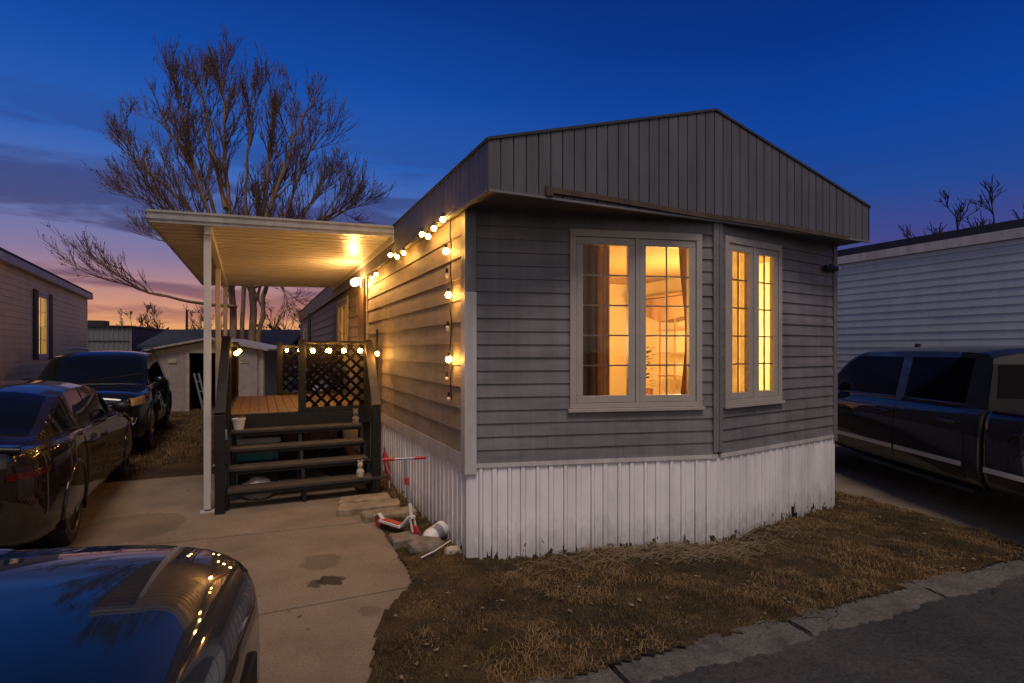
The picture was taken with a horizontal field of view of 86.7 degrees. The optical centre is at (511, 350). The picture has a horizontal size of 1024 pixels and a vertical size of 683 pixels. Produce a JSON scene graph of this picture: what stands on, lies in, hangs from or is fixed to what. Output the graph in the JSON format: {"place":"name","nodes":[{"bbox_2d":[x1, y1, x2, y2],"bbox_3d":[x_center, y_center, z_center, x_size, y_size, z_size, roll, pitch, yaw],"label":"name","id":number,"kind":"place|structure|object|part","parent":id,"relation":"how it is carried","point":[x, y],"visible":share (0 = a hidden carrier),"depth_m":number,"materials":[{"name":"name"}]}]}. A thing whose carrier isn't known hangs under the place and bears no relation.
{"place":"outdoors","nodes":[
{"label":"outdoors","id":0,"kind":"place"},
{"bbox_2d":[0,470,364,549],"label":"driveway","id":1,"kind":"structure","parent":0,"point":[151,511],"depth_m":5.99,"materials":[{"name":"concrete"}]},
{"bbox_2d":[0,380,133,547],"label":"parked saloon","id":2,"kind":"object","parent":1,"relation":"on","point":[66,450],"visible":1,"depth_m":4.90,"materials":[{"name":"brown metal"}]},
{"bbox_2d":[0,392,45,435],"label":"rear window","id":3,"kind":"structure","parent":2,"relation":"in","point":[19,411],"depth_m":4.87,"materials":[{"name":"black glass"}]},
{"bbox_2d":[50,403,71,430],"bbox_3d":[-4.311,0.633,5.162,0.110,0.240,0.400,0,0,-27],"label":"quarter window","id":4,"kind":"structure","parent":2,"relation":"in","point":[59,420],"depth_m":5.18,"materials":[{"name":"black glass"}]},
{"bbox_2d":[59,388,91,425],"bbox_3d":[-4.613,0.598,5.725,0.165,0.377,0.680,0,0,-27],"label":"side window","id":5,"kind":"structure","parent":2,"relation":"in","point":[78,414],"depth_m":5.70,"materials":[{"name":"black glass"}]},
{"bbox_2d":[76,386,108,419],"bbox_3d":[-5.054,0.614,6.578,0.167,0.406,1.080,0,0,-27],"label":"side window","id":6,"kind":"structure","parent":2,"relation":"in","point":[96,406],"depth_m":6.44,"materials":[{"name":"black glass"}]},
{"bbox_2d":[82,425,102,493],"bbox_3d":[-4.483,1.145,5.816,0.094,0.667,0.736,0,0,-27],"label":"door","id":7,"kind":"structure","parent":2,"relation":"in","point":[93,437],"depth_m":5.78,"materials":[{"name":"brown metal"}]},
{"bbox_2d":[96,416,121,479],"bbox_3d":[-4.918,1.157,6.655,0.093,0.641,1.166,0,0,-27],"label":"door","id":8,"kind":"structure","parent":2,"relation":"in","point":[110,429],"depth_m":6.60,"materials":[{"name":"brown metal"}]},
{"bbox_2d":[237,434,280,484],"bbox_3d":[-3.516,1.510,7.511,0.560,0.660,0.440,0,0,-25],"label":"storage bin","id":9,"kind":"object","parent":1,"relation":"on","point":[257,457],"visible":0.59,"depth_m":7.34,"materials":[{"name":"teal plastic"}]},
{"bbox_2d":[127,409,347,476],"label":"backyard grass","id":10,"kind":"structure","parent":0,"point":[188,440],"depth_m":10.64,"materials":[{"name":"brown plant"}]},
{"bbox_2d":[242,476,271,499],"bbox_3d":[-3.079,1.669,6.573,0.365,0.292,0.230,0,0,-25],"label":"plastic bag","id":11,"kind":"object","parent":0,"point":[261,479],"visible":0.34,"depth_m":6.53,"materials":[{"name":"grey plastic"}]},
{"bbox_2d":[155,522,412,614],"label":"driveway","id":12,"kind":"structure","parent":0,"point":[283,568],"depth_m":4.58,"materials":[{"name":"concrete"}]},
{"bbox_2d":[259,588,407,682],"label":"driveway","id":13,"kind":"structure","parent":0,"point":[337,638],"depth_m":3.35,"materials":[{"name":"concrete"}]},
{"bbox_2d":[0,545,259,682],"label":"navy saloon","id":14,"kind":"object","parent":13,"relation":"on","point":[137,614],"visible":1,"depth_m":1.72,"materials":[{"name":"paint"}]},
{"bbox_2d":[0,0,1023,329],"label":"sky","id":15,"kind":"structure","parent":0,"point":[898,104],"materials":[{"name":"blue"}]},
{"bbox_2d":[103,403,941,681],"bbox_3d":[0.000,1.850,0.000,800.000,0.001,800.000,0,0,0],"label":"ground","id":16,"kind":"structure","parent":0,"point":[185,467],"depth_m":9.20,"materials":[{"name":"brown soil"}]},
{"bbox_2d":[0,247,92,379],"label":"cream home","id":17,"kind":"object","parent":16,"relation":"on","point":[43,318],"visible":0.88,"depth_m":11.87,"materials":[{"name":"plastic"}]},
{"bbox_2d":[33,289,52,359],"bbox_3d":[-10.914,-0.570,12.531,0.180,1.600,1.620,0,0,-29],"label":"window","id":18,"kind":"structure","parent":17,"relation":"in","point":[47,312],"depth_m":12.84,"materials":[{"name":"blue glass"}]},
{"bbox_2d":[22,347,171,447],"bbox_3d":[-8.194,0.866,10.908,2.243,1.868,4.982,0,0,-27],"label":"parked offroader","id":19,"kind":"object","parent":16,"relation":"on","point":[139,381],"visible":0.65,"depth_m":10.19,"materials":[{"name":"black paint"}]},
{"bbox_2d":[146,355,156,381],"bbox_3d":[-7.375,0.380,11.075,0.166,0.561,1.000,0,0,-27],"label":"side window","id":20,"kind":"structure","parent":19,"relation":"in","point":[150,368],"depth_m":11.06,"materials":[{"name":"black glass"}]},
{"bbox_2d":[150,355,162,375],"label":"side window","id":21,"kind":"structure","parent":19,"relation":"in","point":[153,357],"depth_m":11.96,"materials":[{"name":"glass"}]},
{"bbox_2d":[155,383,163,418],"bbox_3d":[-7.250,1.038,11.151,0.097,0.700,1.096,0,0,-27],"label":"door","id":22,"kind":"structure","parent":19,"relation":"in","point":[159,390],"depth_m":11.17,"materials":[{"name":"black paint"}]},
{"bbox_2d":[156,355,164,376],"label":"side window","id":23,"kind":"structure","parent":19,"relation":"in","point":[157,356],"depth_m":12.71,"materials":[{"name":"glass"}]},
{"bbox_2d":[161,381,169,413],"bbox_3d":[-7.714,1.031,12.070,0.100,0.714,0.977,0,0,-26],"label":"door","id":24,"kind":"structure","parent":19,"relation":"in","point":[165,386],"depth_m":11.97,"materials":[{"name":"black paint"}]},
{"bbox_2d":[88,320,166,352],"bbox_3d":[-19.531,0.285,24.655,5.708,3.130,5.200,0,0,-16],"label":"ribbed home","id":25,"kind":"object","parent":16,"relation":"on","point":[103,335],"visible":0.16,"depth_m":22.90,"materials":[{"name":"grey metal"}]},
{"bbox_2d":[116,302,167,327],"bbox_3d":[-23.210,-0.591,34.105,2.824,4.995,1.594,0,0,-38],"label":"bare tree","id":26,"kind":"object","parent":16,"relation":"on","point":[148,307],"visible":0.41,"depth_m":33.99,"materials":[{"name":"brown plant"}]},
{"bbox_2d":[136,302,163,334],"bbox_3d":[-26.137,-0.819,39.743,2.000,5.496,2.380,0,0,43],"label":"bare tree","id":27,"kind":"object","parent":16,"relation":"on","point":[152,314],"visible":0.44,"depth_m":39.59,"materials":[{"name":"brown plant"}]},
{"bbox_2d":[185,311,187,328],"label":"utility pole","id":28,"kind":"object","parent":16,"relation":"on","point":[186,324],"visible":0.19,"depth_m":58.93,"materials":[{"name":"brown wood"}]},
{"bbox_2d":[193,373,203,410],"bbox_3d":[-9.456,1.275,16.504,0.496,1.166,0.122,0,0,11],"label":"ladder","id":29,"kind":"object","parent":16,"relation":"on","point":[198,391],"visible":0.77,"depth_m":16.48,"materials":[{"name":"silver metal"}]},
{"bbox_2d":[182,304,222,328],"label":"bare tree","id":30,"kind":"object","parent":16,"relation":"on","point":[200,320],"visible":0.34,"depth_m":43.99,"materials":[{"name":"brown plant"}]},
{"bbox_2d":[36,21,393,349],"bbox_3d":[-10.455,-5.565,21.035,13.029,15.031,8.140,0,0,0],"label":"bare tree","id":31,"kind":"object","parent":16,"relation":"on","point":[210,69],"visible":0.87,"depth_m":20.75,"materials":[{"name":"brown plant"}]},
{"bbox_2d":[137,329,300,390],"bbox_3d":[-12.407,0.455,24.486,6.050,2.790,4.400,0,0,-4],"label":"dark cabin","id":32,"kind":"object","parent":16,"relation":"on","point":[271,337],"visible":0.15,"depth_m":23.53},
{"bbox_2d":[144,338,295,411],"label":"garden shed","id":33,"kind":"structure","parent":16,"relation":"on","point":[182,362],"depth_m":16.59,"materials":[{"name":"white metal"}]},
{"bbox_2d":[239,350,257,395],"bbox_3d":[-8.135,0.925,16.584,0.690,1.850,0.058,0,0,-6],"label":"door","id":34,"kind":"structure","parent":33,"relation":"in","point":[248,359],"depth_m":16.58,"materials":[{"name":"white metal"}]},
{"bbox_2d":[260,301,300,329],"bbox_3d":[-15.444,-0.754,35.561,3.088,5.338,3.144,0,0,0],"label":"bare tree","id":35,"kind":"object","parent":16,"relation":"on","point":[277,324],"visible":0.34,"depth_m":35.93,"materials":[{"name":"brown plant"}]},
{"bbox_2d":[286,366,306,391],"bbox_3d":[-8.265,1.150,18.759,2.290,1.400,0.120,0,0,-5],"label":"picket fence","id":36,"kind":"object","parent":16,"relation":"on","point":[290,379],"depth_m":18.84,"materials":[{"name":"wood"}]},
{"bbox_2d":[215,329,388,514],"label":"wooden deck","id":37,"kind":"structure","parent":16,"relation":"on","point":[306,407],"depth_m":7.14,"materials":[{"name":"wood"}]},
{"bbox_2d":[234,343,241,355],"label":"string lights","id":38,"kind":"object","parent":37,"relation":"hanging from","point":[236,353],"visible":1,"depth_m":7.59,"materials":[{"name":"white glass"}]},
{"bbox_2d":[232,415,245,429],"bbox_3d":[-3.466,0.916,6.904,0.176,0.178,0.162,0,0,-25],"label":"flower pot","id":39,"kind":"object","parent":37,"relation":"on","point":[239,423],"visible":1,"depth_m":6.85,"materials":[{"name":"white ceramic"}]},
{"bbox_2d":[283,345,334,351],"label":"string lights","id":40,"kind":"object","parent":37,"relation":"hanging from","point":[286,350],"visible":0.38,"depth_m":9.98,"materials":[{"name":"white glass"}]},
{"bbox_2d":[304,341,364,352],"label":"string lights","id":41,"kind":"object","parent":37,"relation":"hanging from","point":[329,350],"visible":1,"depth_m":7.44,"materials":[{"name":"white glass"}]},
{"bbox_2d":[352,408,358,423],"bbox_3d":[-2.160,0.902,7.494,0.100,0.206,0.098,0,0,-25],"label":"figurine","id":42,"kind":"object","parent":37,"relation":"on","point":[355,418],"visible":1,"depth_m":7.46,"materials":[{"name":"grey ceramic"}]},
{"bbox_2d":[356,460,364,476],"bbox_3d":[-1.885,1.462,6.739,0.100,0.206,0.098,0,0,-25],"label":"figurine","id":43,"kind":"object","parent":37,"relation":"on","point":[360,471],"visible":1,"depth_m":6.71,"materials":[{"name":"beige ceramic"}]},
{"bbox_2d":[375,341,378,355],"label":"string lights","id":44,"kind":"object","parent":37,"relation":"hanging from","point":[377,352],"visible":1,"depth_m":7.37,"materials":[{"name":"white glass"}]},
{"bbox_2d":[308,313,310,384],"bbox_3d":[-6.502,0.325,17.430,0.092,3.050,0.092,0,0,-23],"label":"vent pole","id":45,"kind":"object","parent":16,"relation":"on","point":[309,328],"visible":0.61,"depth_m":17.39,"materials":[{"name":"grey metal"}]},
{"bbox_2d":[530,665,623,682],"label":"kerb","id":46,"kind":"structure","parent":16,"relation":"on","point":[608,675],"depth_m":2.96,"materials":[{"name":"concrete"}]},
{"bbox_2d":[299,108,870,559],"bbox_3d":[-2.522,-0.183,14.348,4.529,4.066,20.758,0,0,-25],"label":"mobile home","id":47,"kind":"object","parent":16,"relation":"on","point":[523,444],"visible":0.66,"depth_m":4.96,"materials":[{"name":"grey"}]},
{"bbox_2d":[145,209,393,513],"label":"porch roof","id":48,"kind":"structure","parent":47,"relation":"attached to","point":[218,251],"depth_m":7.16,"materials":[{"name":"white metal"}]},
{"bbox_2d":[303,324,306,344],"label":"window","id":49,"kind":"structure","parent":47,"relation":"in","point":[304,326],"depth_m":20.60,"materials":[{"name":"grey glass"}]},
{"bbox_2d":[337,296,348,369],"bbox_3d":[-3.540,-0.342,11.392,0.115,1.473,1.610,0,0,-25],"label":"window","id":50,"kind":"structure","parent":47,"relation":"in","point":[345,300],"depth_m":11.80,"materials":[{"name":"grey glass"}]},
{"bbox_2d":[345,304,346,360],"bbox_3d":[-3.573,-0.240,11.790,0.033,1.680,0.700,0,0,-25],"label":"curtain","id":51,"kind":"object","parent":47,"relation":"hanging from","point":[345,328],"visible":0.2,"depth_m":12.01,"materials":[{"name":"fabric"}]},
{"bbox_2d":[351,277,362,286],"bbox_3d":[-2.520,-1.107,8.805,0.189,0.155,0.124,0,0,-25],"label":"porch lamp","id":52,"kind":"object","parent":47,"relation":"attached to","point":[354,282],"visible":0.99,"depth_m":8.78,"materials":[{"name":"white glass"}]},
{"bbox_2d":[362,205,453,279],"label":"string lights","id":53,"kind":"object","parent":47,"relation":"hanging from","point":[432,227],"visible":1,"depth_m":5.44,"materials":[{"name":"white glass"}]},
{"bbox_2d":[443,218,452,401],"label":"string lights","id":54,"kind":"object","parent":47,"relation":"hanging from","point":[448,295],"visible":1,"depth_m":4.90,"materials":[{"name":"white glass"}]},
{"bbox_2d":[583,245,597,395],"bbox_3d":[0.675,-0.150,4.992,0.240,1.900,0.048,0,0,-11],"label":"curtain","id":55,"kind":"object","parent":47,"relation":"hanging from","point":[590,320],"visible":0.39,"depth_m":5.00,"materials":[{"name":"fabric"}]},
{"bbox_2d":[598,246,609,394],"bbox_3d":[0.836,-0.150,5.042,0.135,1.900,0.047,0,0,-10],"label":"curtain","id":56,"kind":"object","parent":47,"relation":"hanging from","point":[600,321],"visible":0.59,"depth_m":5.04,"materials":[{"name":"brown fabric"}]},
{"bbox_2d":[567,228,704,412],"bbox_3d":[1.123,-0.262,4.903,1.297,1.613,0.115,0,0,-11],"label":"window","id":57,"kind":"structure","parent":47,"relation":"in","point":[635,242],"depth_m":4.87,"materials":[{"name":"beige glass"}]},
{"bbox_2d":[646,347,658,394],"bbox_3d":[2.041,0.375,8.336,0.509,0.950,0.528,0,0,-25],"label":"house plant","id":58,"kind":"object","parent":47,"relation":"on","point":[649,391],"visible":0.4,"depth_m":8.23,"materials":[{"name":"green plant"}]},
{"bbox_2d":[646,292,684,322],"bbox_3d":[2.356,-0.635,8.459,0.360,0.410,1.260,0,0,-25],"label":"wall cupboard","id":59,"kind":"object","parent":47,"relation":"attached to","point":[657,314],"depth_m":8.22,"materials":[{"name":"white wood"}]},
{"bbox_2d":[657,319,684,393],"bbox_3d":[2.504,0.075,8.120,0.220,1.550,0.720,0,0,-25],"label":"shelving unit","id":60,"kind":"object","parent":47,"relation":"on","point":[674,353],"visible":0.38,"depth_m":8.17,"materials":[{"name":"wood"}]},
{"bbox_2d":[679,249,686,393],"bbox_3d":[1.668,-0.150,5.178,0.180,1.900,0.048,0,0,-11],"label":"curtain","id":61,"kind":"object","parent":47,"relation":"hanging from","point":[683,261],"visible":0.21,"depth_m":5.18,"materials":[{"name":"brown fabric"}]},
{"bbox_2d":[732,252,736,391],"bbox_3d":[2.097,-0.150,5.371,0.480,1.900,0.015,0,0,-34],"label":"curtain","id":62,"kind":"object","parent":47,"relation":"hanging from","point":[734,321],"visible":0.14,"depth_m":5.46,"materials":[{"name":"fabric"}]},
{"bbox_2d":[739,253,743,391],"bbox_3d":[2.422,-0.150,5.588,0.260,1.900,0.015,0,0,-34],"label":"curtain","id":63,"kind":"object","parent":47,"relation":"hanging from","point":[741,322],"visible":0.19,"depth_m":5.53,"materials":[{"name":"fabric"}]},
{"bbox_2d":[723,235,784,408],"bbox_3d":[2.373,-0.267,5.363,0.990,1.623,0.115,0,0,-34],"label":"window","id":64,"kind":"structure","parent":47,"relation":"in","point":[751,396],"depth_m":5.33,"materials":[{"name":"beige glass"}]},
{"bbox_2d":[823,264,840,270],"bbox_3d":[3.578,-0.935,6.123,0.272,0.090,0.130,0,0,-33],"label":"security camera","id":65,"kind":"object","parent":47,"relation":"attached to","point":[830,267],"visible":0.96,"depth_m":6.06,"materials":[{"name":"black plastic"}]},
{"bbox_2d":[609,618,811,682],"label":"kerb","id":66,"kind":"structure","parent":16,"relation":"on","point":[766,637],"depth_m":3.23,"materials":[{"name":"concrete"}]},
{"bbox_2d":[787,583,944,635],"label":"kerb","id":67,"kind":"structure","parent":16,"relation":"on","point":[867,609],"depth_m":3.74,"materials":[{"name":"concrete"}]},
{"bbox_2d":[838,218,1023,372],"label":"neighbour home","id":68,"kind":"object","parent":16,"relation":"on","point":[962,287],"visible":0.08,"depth_m":9.13,"materials":[{"name":"white plastic"}]},
{"bbox_2d":[897,174,1023,237],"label":"bare tree","id":69,"kind":"object","parent":16,"relation":"on","point":[961,210],"visible":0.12,"depth_m":26.02,"materials":[{"name":"brown plant"}]},
{"bbox_2d":[913,557,1023,597],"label":"kerb","id":70,"kind":"structure","parent":16,"relation":"on","point":[995,574],"depth_m":4.25,"materials":[{"name":"concrete"}]},
{"bbox_2d":[356,479,1023,682],"bbox_3d":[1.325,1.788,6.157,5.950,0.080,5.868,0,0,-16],"label":"lawn","id":71,"kind":"structure","parent":0,"point":[500,593],"depth_m":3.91,"materials":[{"name":"plant"}]},
{"bbox_2d":[338,492,390,505],"bbox_3d":[-1.750,1.780,6.429,0.622,0.080,0.287,0,0,-25],"label":"flagstone","id":72,"kind":"object","parent":71,"relation":"on","point":[364,498],"visible":0.67,"depth_m":6.40,"materials":[{"name":"beige stone"}]},
{"bbox_2d":[337,498,400,516],"bbox_3d":[-1.612,1.772,6.106,0.710,0.095,0.302,0,0,-25],"label":"flagstone","id":73,"kind":"object","parent":71,"relation":"on","point":[348,509],"visible":0.74,"depth_m":6.03,"materials":[{"name":"beige stone"}]},
{"bbox_2d":[383,447,390,487],"bbox_3d":[-1.623,1.530,7.036,0.117,0.541,0.069,0,0,20],"label":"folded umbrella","id":74,"kind":"object","parent":71,"relation":"on","point":[385,455],"visible":0.77,"depth_m":7.01,"materials":[{"name":"red fabric"}]},
{"bbox_2d":[360,505,416,523],"bbox_3d":[-1.320,1.775,5.849,0.587,0.090,0.247,0,0,-25],"label":"flagstone","id":75,"kind":"object","parent":71,"relation":"on","point":[369,516],"visible":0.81,"depth_m":5.79,"materials":[{"name":"beige stone"}]},
{"bbox_2d":[374,456,425,534],"bbox_3d":[-1.152,1.407,5.303,0.642,0.747,0.278,0,0,24],"label":"kick scooter","id":76,"kind":"object","parent":71,"relation":"on","point":[380,519],"visible":0.99,"depth_m":5.23,"materials":[{"name":"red metal"}]},
{"bbox_2d":[389,531,419,548],"bbox_3d":[-1.004,1.780,5.114,0.291,0.080,0.265,0,0,-25],"label":"flagstone","id":77,"kind":"object","parent":71,"relation":"on","point":[400,539],"visible":0.63,"depth_m":5.02,"materials":[{"name":"grey stone"}]},
{"bbox_2d":[406,536,445,554],"bbox_3d":[-0.778,1.770,4.896,0.351,0.195,0.246,0,0,-25],"label":"rock","id":78,"kind":"object","parent":71,"relation":"on","point":[417,545],"visible":0.68,"depth_m":4.81,"materials":[{"name":"grey stone"}]},
{"bbox_2d":[422,521,448,538],"bbox_3d":[-0.722,1.700,5.009,0.153,0.153,0.280,0,12,35],"label":"plastic jug","id":79,"kind":"object","parent":71,"relation":"on","point":[440,529],"visible":0.58,"depth_m":4.99,"materials":[{"name":"white plastic"}]},
{"bbox_2d":[421,540,450,557],"bbox_3d":[-0.657,1.726,4.714,0.294,0.099,0.016,0,0,-35],"label":"stick","id":80,"kind":"object","parent":71,"relation":"on","point":[435,550],"visible":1,"depth_m":4.70,"materials":[{"name":"white plastic"}]},
{"bbox_2d":[444,545,460,554],"bbox_3d":[-0.519,1.775,4.796,0.168,0.098,0.118,0,0,-25],"label":"rock","id":81,"kind":"object","parent":71,"relation":"on","point":[454,549],"visible":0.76,"depth_m":4.75,"materials":[{"name":"beige stone"}]},
{"bbox_2d":[259,487,1013,678],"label":"fallen leaves","id":82,"kind":"object","parent":71,"relation":"on","point":[436,649],"visible":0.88,"depth_m":4.08,"materials":[{"name":"plant"}]},
{"bbox_2d":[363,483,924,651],"bbox_3d":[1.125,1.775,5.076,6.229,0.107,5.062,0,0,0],"label":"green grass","id":83,"kind":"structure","parent":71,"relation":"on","point":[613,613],"depth_m":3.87,"materials":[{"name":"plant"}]},
{"bbox_2d":[516,521,835,573],"bbox_3d":[1.778,1.747,4.840,3.577,0.139,0.762,0,0,-18],"label":"straw","id":84,"kind":"object","parent":71,"relation":"on","point":[700,550],"visible":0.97,"depth_m":4.74,"materials":[{"name":"brown plant"}]},
{"bbox_2d":[650,574,1023,682],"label":"road","id":85,"kind":"structure","parent":0,"point":[975,638],"depth_m":3.25,"materials":[{"name":"grey asphalt"}]},
{"bbox_2d":[835,444,865,459],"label":"side driveway","id":86,"kind":"structure","parent":0,"point":[842,453],"depth_m":9.49,"materials":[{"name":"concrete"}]},
{"bbox_2d":[835,459,1023,514],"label":"side driveway","id":87,"kind":"structure","parent":0,"point":[876,482],"depth_m":6.97,"materials":[{"name":"concrete"}]},
{"bbox_2d":[835,344,1023,499],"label":"pickup truck","id":88,"kind":"object","parent":87,"relation":"on","point":[952,416],"visible":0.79,"depth_m":6.10,"materials":[{"name":"metal"}]},
{"bbox_3d":[4.820,0.984,7.647,0.110,0.728,1.671,0,0,2],"label":"door","id":89,"kind":"part","parent":88,"relation":"part of","materials":[{"name":"metal"}]},
{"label":"side window","id":90,"kind":"part","parent":88,"relation":"part of","materials":[{"name":"black glass"}]},
{"bbox_3d":[4.785,0.983,6.265,0.110,0.729,1.096,0,0,1],"label":"door","id":91,"kind":"part","parent":88,"relation":"part of","materials":[{"name":"metal"}]},
{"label":"side window","id":92,"kind":"part","parent":88,"relation":"part of","materials":[{"name":"black glass"}]},
{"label":"rear window","id":93,"kind":"part","parent":88,"relation":"part of","materials":[{"name":"black glass"}]},
{"bbox_2d":[927,507,1023,545],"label":"side driveway","id":94,"kind":"structure","parent":0,"point":[1007,523],"depth_m":5.75,"materials":[{"name":"concrete"}]}
]}

